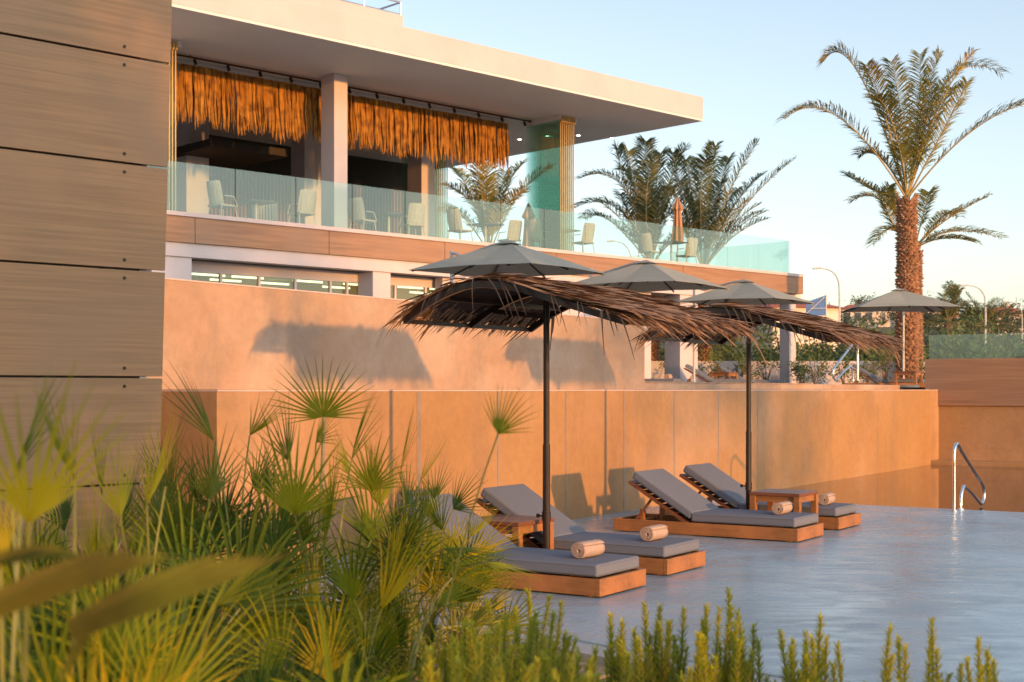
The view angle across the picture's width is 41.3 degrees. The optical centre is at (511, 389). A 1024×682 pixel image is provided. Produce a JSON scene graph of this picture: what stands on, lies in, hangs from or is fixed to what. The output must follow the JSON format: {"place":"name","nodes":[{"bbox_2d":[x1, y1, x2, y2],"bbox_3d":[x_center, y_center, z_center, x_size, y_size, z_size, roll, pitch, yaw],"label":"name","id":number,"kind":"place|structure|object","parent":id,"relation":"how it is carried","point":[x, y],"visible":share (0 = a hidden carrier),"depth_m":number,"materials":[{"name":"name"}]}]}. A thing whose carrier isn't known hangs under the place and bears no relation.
{"place":"outdoors","nodes":[
{"label":"outdoors","id":0,"kind":"place"},
{"bbox_2d":[251,200,276,220],"bbox_3d":[-6.315,-4.330,34.635,0.664,0.900,0.666,0,0,-44],"label":"slatted drum","id":1,"kind":"object","parent":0,"point":[267,212],"visible":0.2,"depth_m":34.37,"materials":[{"name":"beige wicker"}]},
{"bbox_2d":[161,607,486,680],"bbox_3d":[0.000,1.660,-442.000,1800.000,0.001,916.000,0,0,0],"label":"ground","id":2,"kind":"structure","parent":0,"point":[436,664],"depth_m":8.21,"materials":[{"name":"soil"}]},
{"bbox_2d":[0,0,171,681],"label":"board screen","id":3,"kind":"object","parent":2,"relation":"on","point":[84,105],"visible":0.68,"depth_m":7.45,"materials":[{"name":"beige wood"}]},
{"bbox_2d":[0,403,219,681],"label":"fan palm","id":4,"kind":"object","parent":2,"relation":"on","point":[65,513],"visible":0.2,"depth_m":5.26,"materials":[{"name":"green plant"}]},
{"bbox_2d":[4,376,274,681],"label":"fan palm","id":5,"kind":"object","parent":2,"relation":"on","point":[45,627],"visible":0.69,"depth_m":3.14,"materials":[{"name":"green plant"}]},
{"bbox_2d":[0,358,285,681],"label":"fan palm","id":6,"kind":"object","parent":2,"relation":"on","point":[124,602],"visible":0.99,"depth_m":1.53,"materials":[{"name":"green plant"}]},
{"bbox_2d":[2,396,360,681],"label":"fan palm","id":7,"kind":"object","parent":2,"relation":"on","point":[122,498],"visible":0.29,"depth_m":4.42,"materials":[{"name":"green plant"}]},
{"bbox_2d":[55,540,363,681],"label":"fan palm","id":8,"kind":"object","parent":2,"relation":"on","point":[229,591],"visible":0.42,"depth_m":3.56,"materials":[{"name":"green plant"}]},
{"bbox_2d":[113,428,329,673],"bbox_3d":[-1.577,0.951,7.651,1.230,1.519,2.078,0,0,0],"label":"fan palm","id":9,"kind":"object","parent":2,"relation":"on","point":[230,495],"visible":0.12,"depth_m":7.32,"materials":[{"name":"green plant"}]},
{"bbox_2d":[111,363,369,681],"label":"fan palm","id":10,"kind":"object","parent":2,"relation":"on","point":[285,523],"visible":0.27,"depth_m":5.44,"materials":[{"name":"green plant"}]},
{"bbox_2d":[192,351,444,681],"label":"fan palm","id":11,"kind":"object","parent":2,"relation":"on","point":[289,499],"visible":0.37,"depth_m":5.88,"materials":[{"name":"green plant"}]},
{"bbox_2d":[246,590,434,681],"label":"fan palm","id":12,"kind":"object","parent":2,"relation":"on","point":[344,675],"visible":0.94,"depth_m":3.33,"materials":[{"name":"green plant"}]},
{"bbox_2d":[211,515,518,681],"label":"fan palm","id":13,"kind":"object","parent":2,"relation":"on","point":[333,633],"visible":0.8,"depth_m":4.45,"materials":[{"name":"green plant"}]},
{"bbox_2d":[182,600,633,681],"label":"stone edging","id":14,"kind":"object","parent":2,"relation":"on","point":[581,663],"visible":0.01,"depth_m":7.76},
{"bbox_2d":[291,398,539,681],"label":"fan palm","id":15,"kind":"object","parent":2,"relation":"on","point":[370,480],"visible":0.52,"depth_m":6.35,"materials":[{"name":"green plant"}]},
{"bbox_2d":[306,385,537,681],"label":"fan palm","id":16,"kind":"object","parent":2,"relation":"on","point":[498,426],"visible":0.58,"depth_m":4.05,"materials":[{"name":"green plant"}]},
{"bbox_2d":[344,507,565,680],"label":"fan palm","id":17,"kind":"object","parent":2,"relation":"on","point":[460,566],"visible":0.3,"depth_m":6.80,"materials":[{"name":"green plant"}]},
{"bbox_2d":[419,633,597,681],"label":"rosemary bush","id":18,"kind":"object","parent":2,"relation":"on","point":[429,674],"visible":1,"depth_m":3.29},
{"bbox_2d":[417,586,633,681],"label":"rosemary bush","id":19,"kind":"object","parent":2,"relation":"on","point":[530,648],"visible":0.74,"depth_m":4.22,"materials":[{"name":"plant"}]},
{"bbox_2d":[152,390,938,572],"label":"retaining wall","id":20,"kind":"structure","parent":2,"relation":"on","point":[605,445],"depth_m":15.82,"materials":[{"name":"paint"}]},
{"bbox_2d":[147,278,644,389],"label":"wall","id":21,"kind":"structure","parent":20,"relation":"on","point":[221,336],"depth_m":13.65,"materials":[{"name":"paint"}]},
{"bbox_2d":[645,381,919,389],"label":"pool kerb","id":22,"kind":"structure","parent":20,"relation":"on","point":[714,386],"depth_m":22.69,"materials":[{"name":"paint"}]},
{"bbox_2d":[582,599,695,681],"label":"rosemary bush","id":23,"kind":"object","parent":2,"relation":"on","point":[649,668],"visible":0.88,"depth_m":4.51,"materials":[{"name":"plant"}]},
{"bbox_2d":[659,586,763,681],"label":"rosemary bush","id":24,"kind":"object","parent":2,"relation":"on","point":[738,670],"visible":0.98,"depth_m":4.39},
{"bbox_2d":[763,611,865,681],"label":"rosemary bush","id":25,"kind":"object","parent":2,"relation":"on","point":[816,672],"visible":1,"depth_m":4.20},
{"bbox_2d":[875,622,942,681],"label":"rosemary bush","id":26,"kind":"object","parent":2,"relation":"on","point":[889,662],"visible":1,"depth_m":4.00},
{"bbox_2d":[921,615,953,681],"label":"rosemary bush","id":27,"kind":"object","parent":2,"relation":"on","point":[931,657],"visible":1,"depth_m":4.09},
{"bbox_2d":[925,358,1023,466],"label":"clad side wall","id":28,"kind":"structure","parent":2,"relation":"on","point":[981,410],"depth_m":27.82,"materials":[{"name":"paint"}]},
{"bbox_2d":[954,635,1001,681],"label":"rosemary bush","id":29,"kind":"object","parent":2,"relation":"on","point":[989,673],"visible":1,"depth_m":4.00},
{"bbox_2d":[290,498,1023,681],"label":"pool deck","id":30,"kind":"structure","parent":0,"point":[906,571],"depth_m":9.95,"materials":[{"name":"concrete"}]},
{"bbox_2d":[216,589,781,681],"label":"deck border","id":31,"kind":"object","parent":30,"relation":"attached to","point":[585,648],"depth_m":7.91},
{"bbox_2d":[376,493,645,596],"bbox_3d":[-0.033,1.181,10.615,2.050,0.638,0.722,0,0,33],"label":"sun lounger","id":32,"kind":"object","parent":30,"relation":"on","point":[568,572],"visible":0.56,"depth_m":10.12,"materials":[{"name":"fabric"}]},
{"bbox_2d":[571,539,604,557],"bbox_3d":[0.572,1.196,10.223,0.130,0.123,0.288,0,0,37],"label":"rolled towel","id":33,"kind":"object","parent":32,"relation":"on","point":[588,548],"visible":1,"depth_m":10.14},
{"bbox_2d":[481,514,553,548],"bbox_3d":[-0.027,1.290,11.422,0.560,0.420,0.560,0,0,33],"label":"side table","id":34,"kind":"object","parent":30,"relation":"on","point":[534,523],"visible":0.41,"depth_m":11.22,"materials":[{"name":"brown wood"}]},
{"bbox_2d":[377,272,766,548],"bbox_3d":[0.490,0.296,11.055,2.491,2.408,2.213,0,0,33],"label":"thatch parasol","id":35,"kind":"object","parent":30,"relation":"on","point":[496,301],"visible":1,"depth_m":10.94,"materials":[{"name":"plant"}]},
{"bbox_2d":[476,484,705,574],"bbox_3d":[0.585,1.181,11.774,2.050,0.638,0.722,0,0,33],"label":"sun lounger","id":36,"kind":"object","parent":30,"relation":"on","point":[667,555],"visible":0.59,"depth_m":11.52,"materials":[{"name":"fabric"}]},
{"bbox_2d":[640,524,667,540],"bbox_3d":[1.190,1.196,11.381,0.130,0.123,0.288,0,0,34],"label":"rolled towel","id":37,"kind":"object","parent":36,"relation":"on","point":[653,532],"visible":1,"depth_m":11.29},
{"bbox_2d":[614,469,823,541],"bbox_3d":[2.133,1.181,14.165,2.050,0.638,0.722,0,0,33],"label":"sun lounger","id":38,"kind":"object","parent":30,"relation":"on","point":[698,514],"visible":1,"depth_m":13.98,"materials":[{"name":"fabric"}]},
{"bbox_2d":[772,501,792,514],"bbox_3d":[2.738,1.196,13.772,0.129,0.123,0.287,0,0,31],"label":"rolled towel","id":39,"kind":"object","parent":38,"relation":"on","point":[782,507],"visible":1,"depth_m":13.67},
{"bbox_2d":[665,463,860,529],"bbox_3d":[2.814,1.181,15.322,2.050,0.638,0.722,0,0,33],"label":"sun lounger","id":40,"kind":"object","parent":30,"relation":"on","point":[719,484],"visible":0.61,"depth_m":15.26,"materials":[{"name":"fabric"}]},
{"bbox_2d":[818,492,834,504],"bbox_3d":[3.452,1.196,14.907,0.130,0.123,0.288,0,0,28],"label":"rolled towel","id":41,"kind":"object","parent":40,"relation":"on","point":[826,498],"visible":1,"depth_m":14.80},
{"bbox_2d":[630,302,908,509],"bbox_3d":[2.772,0.297,14.562,2.487,2.405,2.184,0,0,33],"label":"thatch parasol","id":42,"kind":"object","parent":30,"relation":"on","point":[824,329],"visible":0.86,"depth_m":14.24,"materials":[{"name":"plant"}]},
{"bbox_2d":[749,489,818,522],"bbox_3d":[2.897,1.290,14.468,0.560,0.420,0.560,0,0,33],"label":"side table","id":43,"kind":"object","parent":30,"relation":"on","point":[771,497],"visible":0.66,"depth_m":14.34,"materials":[{"name":"brown wood"}]},
{"bbox_2d":[950,442,985,511],"bbox_3d":[5.838,1.086,17.341,0.090,0.872,1.532,0,0,33],"label":"pool handrail","id":44,"kind":"object","parent":30,"relation":"on","point":[970,465],"visible":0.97,"depth_m":16.98,"materials":[{"name":"metal"}]},
{"bbox_2d":[346,0,1023,312],"label":"sky","id":45,"kind":"structure","parent":0,"point":[749,62],"materials":[{"name":"blue"}]},
{"bbox_2d":[659,327,1020,357],"bbox_3d":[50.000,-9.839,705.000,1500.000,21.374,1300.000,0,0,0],"label":"hills","id":46,"kind":"structure","parent":0,"point":[880,328],"depth_m":185.21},
{"bbox_2d":[739,294,844,358],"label":"house","id":47,"kind":"structure","parent":46,"relation":"on","point":[833,312],"depth_m":89.30,"materials":[{"name":"paint"}]},
{"bbox_2d":[840,304,875,328],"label":"house","id":48,"kind":"structure","parent":46,"relation":"on","point":[861,314],"depth_m":212.49,"materials":[{"name":"beige tile"}]},
{"bbox_2d":[840,305,885,354],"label":"tree","id":49,"kind":"object","parent":46,"relation":"on","point":[845,320],"visible":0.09,"depth_m":129.39,"materials":[{"name":"green plant"}]},
{"bbox_2d":[876,311,895,326],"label":"house","id":50,"kind":"structure","parent":46,"relation":"on","point":[890,321],"depth_m":222.30,"materials":[{"name":"beige tile"}]},
{"bbox_2d":[877,311,944,334],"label":"tree","id":51,"kind":"object","parent":46,"relation":"on","point":[928,316],"visible":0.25,"depth_m":158.23,"materials":[{"name":"green plant"}]},
{"bbox_2d":[856,299,1017,328],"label":"hillside scrub","id":52,"kind":"object","parent":46,"relation":"on","point":[884,321],"visible":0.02,"depth_m":213.35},
{"bbox_2d":[941,280,970,335],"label":"date palm","id":53,"kind":"object","parent":46,"relation":"on","point":[952,286],"visible":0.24,"depth_m":119.74,"materials":[{"name":"green plant"}]},
{"bbox_2d":[924,289,988,348],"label":"date palm","id":54,"kind":"object","parent":46,"relation":"on","point":[948,314],"visible":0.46,"depth_m":99.79,"materials":[{"name":"green plant"}]},
{"bbox_2d":[924,320,1015,357],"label":"tree","id":55,"kind":"object","parent":46,"relation":"on","point":[974,336],"visible":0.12,"depth_m":93.35,"materials":[{"name":"green plant"}]},
{"bbox_2d":[939,291,1022,336],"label":"tree","id":56,"kind":"object","parent":46,"relation":"on","point":[989,313],"visible":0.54,"depth_m":104.55,"materials":[{"name":"green plant"}]},
{"bbox_2d":[952,303,1023,356],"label":"tree","id":57,"kind":"object","parent":46,"relation":"on","point":[1009,333],"visible":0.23,"depth_m":119.31,"materials":[{"name":"green plant"}]},
{"bbox_2d":[996,298,1023,338],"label":"tree","id":58,"kind":"object","parent":46,"relation":"on","point":[1016,316],"visible":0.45,"depth_m":140.10,"materials":[{"name":"green plant"}]},
{"bbox_2d":[783,465,1023,511],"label":"water","id":59,"kind":"structure","parent":0,"point":[927,486],"depth_m":21.11,"materials":[{"name":"liquid"}]},
{"label":"terrace paving","id":60,"kind":"structure","parent":0,"visible":0},
{"bbox_2d":[147,0,803,382],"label":"hotel building","id":61,"kind":"structure","parent":60,"relation":"on","point":[335,48],"depth_m":34.41,"materials":[{"name":"paint"}]},
{"bbox_2d":[168,39,181,210],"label":"folded glass doors","id":62,"kind":"structure","parent":61,"relation":"on","point":[175,45],"depth_m":29.92,"materials":[{"name":"brown metal"}]},
{"bbox_2d":[206,180,237,216],"bbox_3d":[-6.846,-4.370,31.913,0.608,1.004,0.670,0,0,38],"label":"terrace chair","id":63,"kind":"object","parent":61,"relation":"on","point":[215,194],"visible":0.87,"depth_m":31.68,"materials":[{"name":"beige wicker"}]},
{"bbox_2d":[166,58,320,145],"bbox_3d":[-6.327,-6.856,32.899,4.518,1.668,0.321,0,0,-44],"label":"grass curtain","id":64,"kind":"object","parent":61,"relation":"hanging from","point":[279,102],"depth_m":32.76,"materials":[{"name":"wicker"}]},
{"bbox_2d":[234,199,277,218],"bbox_3d":[-6.294,-4.245,33.414,0.760,0.750,0.760,0,0,-43],"label":"terrace table","id":65,"kind":"object","parent":61,"relation":"on","point":[256,202],"visible":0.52,"depth_m":33.33,"materials":[{"name":"stone"}]},
{"bbox_2d":[192,261,357,293],"bbox_3d":[-5.376,-1.454,32.409,5.226,2.909,0.080,0,0,-44],"label":"window frame","id":66,"kind":"structure","parent":61,"relation":"in","point":[197,266],"depth_m":32.17,"materials":[{"name":"white metal"}]},
{"bbox_2d":[287,189,316,224],"bbox_3d":[-5.114,-4.370,33.346,0.608,1.004,0.670,0,0,-44],"label":"terrace chair","id":67,"kind":"object","parent":61,"relation":"on","point":[307,203],"visible":0.9,"depth_m":33.14,"materials":[{"name":"beige wicker"}]},
{"bbox_2d":[171,53,531,125],"bbox_3d":[-3.590,-7.589,34.833,11.451,0.222,0.114,0,0,-44],"label":"track light","id":68,"kind":"object","parent":61,"relation":"attached to","point":[348,87],"visible":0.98,"depth_m":34.45,"materials":[{"name":"black metal"}]},
{"bbox_2d":[348,197,376,230],"bbox_3d":[-3.856,-4.370,34.748,0.608,1.004,0.670,0,0,37],"label":"terrace chair","id":69,"kind":"object","parent":61,"relation":"on","point":[357,210],"visible":0.88,"depth_m":34.52,"materials":[{"name":"beige wicker"}]},
{"bbox_2d":[369,212,407,231],"bbox_3d":[-3.255,-4.245,35.884,0.760,0.750,0.760,0,0,-44],"label":"terrace table","id":70,"kind":"object","parent":61,"relation":"on","point":[388,215],"visible":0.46,"depth_m":35.81,"materials":[{"name":"stone"}]},
{"bbox_2d":[399,203,425,235],"bbox_3d":[-2.595,-4.370,35.738,0.608,1.004,0.670,0,0,-35],"label":"terrace chair","id":71,"kind":"object","parent":61,"relation":"on","point":[416,215],"visible":0.86,"depth_m":35.51,"materials":[{"name":"fabric"}]},
{"bbox_2d":[391,275,434,298],"bbox_3d":[-1.998,-1.454,35.615,3.119,2.909,0.080,0,0,-44],"label":"window frame","id":72,"kind":"structure","parent":61,"relation":"in","point":[426,283],"depth_m":35.05,"materials":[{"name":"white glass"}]},
{"bbox_2d":[400,149,447,237],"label":"folded glass doors","id":73,"kind":"structure","parent":61,"relation":"on","point":[406,156],"depth_m":43.34,"materials":[{"name":"brown metal"}]},
{"bbox_2d":[347,91,508,174],"bbox_3d":[-2.215,-6.875,36.809,5.829,1.630,0.310,0,0,-43],"label":"grass curtain","id":74,"kind":"object","parent":61,"relation":"hanging from","point":[401,125],"depth_m":36.68,"materials":[{"name":"wicker"}]},
{"bbox_2d":[447,209,472,240],"bbox_3d":[-1.450,-4.370,36.901,0.608,1.004,0.670,0,0,41],"label":"terrace chair","id":75,"kind":"object","parent":61,"relation":"on","point":[454,219],"visible":0.91,"depth_m":36.67,"materials":[{"name":"fabric"}]},
{"bbox_2d":[467,222,504,241],"bbox_3d":[-0.742,-4.245,37.993,0.760,0.750,0.760,0,0,-43],"label":"terrace table","id":76,"kind":"object","parent":61,"relation":"on","point":[485,225],"visible":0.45,"depth_m":37.97,"materials":[{"name":"stone"}]},
{"bbox_2d":[497,220,521,245],"bbox_3d":[-0.033,-4.370,39.271,0.608,1.004,0.670,0,0,-41],"label":"terrace chair","id":77,"kind":"object","parent":61,"relation":"on","point":[514,231],"visible":0.77,"depth_m":39.04,"materials":[{"name":"fabric"}]},
{"bbox_2d":[522,203,534,246],"bbox_3d":[0.473,-4.605,39.147,0.440,1.550,0.440,0,0,0],"label":"closed parasol","id":78,"kind":"object","parent":61,"relation":"on","point":[528,213],"visible":0.66,"depth_m":39.07,"materials":[{"name":"fabric"}]},
{"bbox_2d":[526,219,550,248],"bbox_3d":[0.728,-4.370,39.098,0.608,1.004,0.670,0,0,36],"label":"terrace chair","id":79,"kind":"object","parent":61,"relation":"on","point":[534,229],"visible":0.85,"depth_m":38.86,"materials":[{"name":"fabric"}]},
{"bbox_2d":[526,114,577,250],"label":"column","id":80,"kind":"structure","parent":61,"relation":"on","point":[560,120],"depth_m":38.27,"materials":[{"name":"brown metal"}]},
{"bbox_2d":[572,223,594,252],"bbox_3d":[2.127,-4.370,39.942,0.670,1.004,0.608,0,0,45],"label":"terrace chair","id":81,"kind":"object","parent":61,"relation":"on","point":[588,233],"visible":0.77,"depth_m":39.72,"materials":[{"name":"beige wicker"}]},
{"bbox_2d":[637,233,659,259],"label":"terrace chair","id":82,"kind":"object","parent":61,"relation":"on","point":[645,247],"visible":0.89,"depth_m":42.35,"materials":[{"name":"fabric"}]},
{"bbox_2d":[671,197,683,261],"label":"closed parasol","id":83,"kind":"object","parent":61,"relation":"on","point":[677,228],"visible":0.77,"depth_m":44.92,"materials":[{"name":"fabric"}]},
{"bbox_2d":[675,238,697,263],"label":"terrace chair","id":84,"kind":"object","parent":61,"relation":"on","point":[691,247],"visible":0.87,"depth_m":43.63,"materials":[{"name":"fabric"}]},
{"bbox_2d":[435,158,556,242],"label":"date palm","id":85,"kind":"object","parent":60,"relation":"on","point":[491,213],"visible":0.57,"depth_m":49.49,"materials":[{"name":"green plant"}]},
{"bbox_2d":[410,240,605,281],"bbox_3d":[-0.405,-1.475,26.523,3.580,2.850,2.760,0,0,33],"label":"cantilever parasol","id":86,"kind":"object","parent":60,"relation":"on","point":[508,256],"visible":0.77,"depth_m":26.20,"materials":[{"name":"grey fabric"}]},
{"bbox_2d":[570,133,721,360],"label":"date palm","id":87,"kind":"object","parent":60,"relation":"on","point":[651,214],"visible":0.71,"depth_m":49.58,"materials":[{"name":"green plant"}]},
{"bbox_2d":[577,260,728,316],"bbox_3d":[2.672,-1.475,30.523,3.580,2.850,2.760,0,0,33],"label":"cantilever parasol","id":88,"kind":"object","parent":60,"relation":"on","point":[645,276],"visible":0.73,"depth_m":30.09,"materials":[{"name":"grey fabric"}]},
{"bbox_2d":[698,349,732,381],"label":"shrub","id":89,"kind":"object","parent":60,"relation":"on","point":[716,367],"visible":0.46,"depth_m":44.94,"materials":[{"name":"green plant"}]},
{"bbox_2d":[683,364,754,382],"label":"sun lounger","id":90,"kind":"object","parent":60,"relation":"on","point":[701,374],"visible":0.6,"depth_m":40.38,"materials":[{"name":"grey wood"}]},
{"bbox_2d":[710,372,737,378],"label":"side table","id":91,"kind":"object","parent":60,"relation":"on","point":[727,374],"visible":0.67,"depth_m":41.31,"materials":[{"name":"brown wood"}]},
{"bbox_2d":[660,136,795,360],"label":"date palm","id":92,"kind":"object","parent":60,"relation":"on","point":[711,226],"visible":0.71,"depth_m":49.66,"materials":[{"name":"green plant"}]},
{"bbox_2d":[733,353,753,378],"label":"shrub","id":93,"kind":"object","parent":60,"relation":"on","point":[743,370],"visible":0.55,"depth_m":45.91,"materials":[{"name":"green plant"}]},
{"bbox_2d":[677,279,814,381],"bbox_3d":[5.783,-1.475,35.823,3.580,2.850,2.760,0,0,33],"label":"cantilever parasol","id":94,"kind":"object","parent":60,"relation":"on","point":[744,291],"visible":0.7,"depth_m":35.32,"materials":[{"name":"grey fabric"}]},
{"bbox_2d":[718,366,784,382],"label":"sun lounger","id":95,"kind":"object","parent":60,"relation":"on","point":[723,368],"visible":0.27,"depth_m":42.73,"materials":[{"name":"brown wood"}]},
{"bbox_2d":[751,351,780,379],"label":"shrub","id":96,"kind":"object","parent":60,"relation":"on","point":[764,366],"visible":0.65,"depth_m":45.94,"materials":[{"name":"green plant"}]},
{"bbox_2d":[651,361,924,389],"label":"garden wall","id":97,"kind":"structure","parent":60,"relation":"on","point":[656,373],"depth_m":47.50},
{"bbox_2d":[786,358,811,382],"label":"shrub","id":98,"kind":"object","parent":60,"relation":"on","point":[803,371],"visible":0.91,"depth_m":44.99,"materials":[{"name":"green plant"}]},
{"bbox_2d":[796,354,830,383],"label":"shrub","id":99,"kind":"object","parent":60,"relation":"on","point":[822,368],"visible":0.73,"depth_m":46.04,"materials":[{"name":"green plant"}]},
{"bbox_2d":[805,295,826,342],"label":"blue billboard","id":100,"kind":"object","parent":60,"relation":"on","point":[818,307],"visible":0.48,"depth_m":83.97},
{"bbox_2d":[660,304,1023,360],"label":"hedge","id":101,"kind":"object","parent":60,"relation":"on","point":[830,354],"visible":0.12,"depth_m":52.65,"materials":[{"name":"green plant"}]},
{"bbox_2d":[832,344,859,380],"bbox_3d":[6.731,-0.604,27.395,0.090,0.872,1.532,0,0,33],"label":"pool handrail","id":102,"kind":"object","parent":60,"relation":"on","point":[843,371],"visible":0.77,"depth_m":27.48,"materials":[{"name":"metal"}]},
{"bbox_2d":[828,354,864,383],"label":"shrub","id":103,"kind":"object","parent":60,"relation":"on","point":[844,365],"visible":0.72,"depth_m":45.88,"materials":[{"name":"green plant"}]},
{"bbox_2d":[854,346,877,382],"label":"shrub","id":104,"kind":"object","parent":60,"relation":"on","point":[870,370],"visible":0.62,"depth_m":45.91,"materials":[{"name":"green plant"}]},
{"bbox_2d":[844,364,924,386],"bbox_3d":[11.048,-0.407,40.238,2.296,0.714,0.809,0,0,18],"label":"sun lounger","id":105,"kind":"object","parent":60,"relation":"on","point":[891,381],"visible":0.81,"depth_m":39.93,"materials":[{"name":"brown wood"}]},
{"bbox_2d":[874,325,895,382],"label":"shrub","id":106,"kind":"object","parent":60,"relation":"on","point":[881,360],"visible":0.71,"depth_m":46.99,"materials":[{"name":"green plant"}]},
{"bbox_2d":[775,40,1023,378],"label":"date palm","id":107,"kind":"object","parent":60,"relation":"on","point":[907,249],"visible":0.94,"depth_m":41.71,"materials":[{"name":"green plant"}]},
{"bbox_2d":[840,288,960,378],"bbox_3d":[10.991,-1.475,39.009,2.760,2.850,3.580,0,0,3],"label":"patio umbrella","id":108,"kind":"object","parent":60,"relation":"on","point":[903,301],"visible":0.8,"depth_m":38.22,"materials":[{"name":"grey fabric"}]},
{"bbox_2d":[894,371,922,384],"bbox_3d":[11.519,-0.291,39.500,0.644,0.483,0.644,0,0,33],"label":"side table","id":109,"kind":"object","parent":60,"relation":"on","point":[913,373],"visible":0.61,"depth_m":39.32,"materials":[{"name":"brown wood"}]},
{"bbox_2d":[844,181,1007,388],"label":"date palm","id":110,"kind":"object","parent":60,"relation":"on","point":[890,203],"visible":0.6,"depth_m":46.81,"materials":[{"name":"green plant"}]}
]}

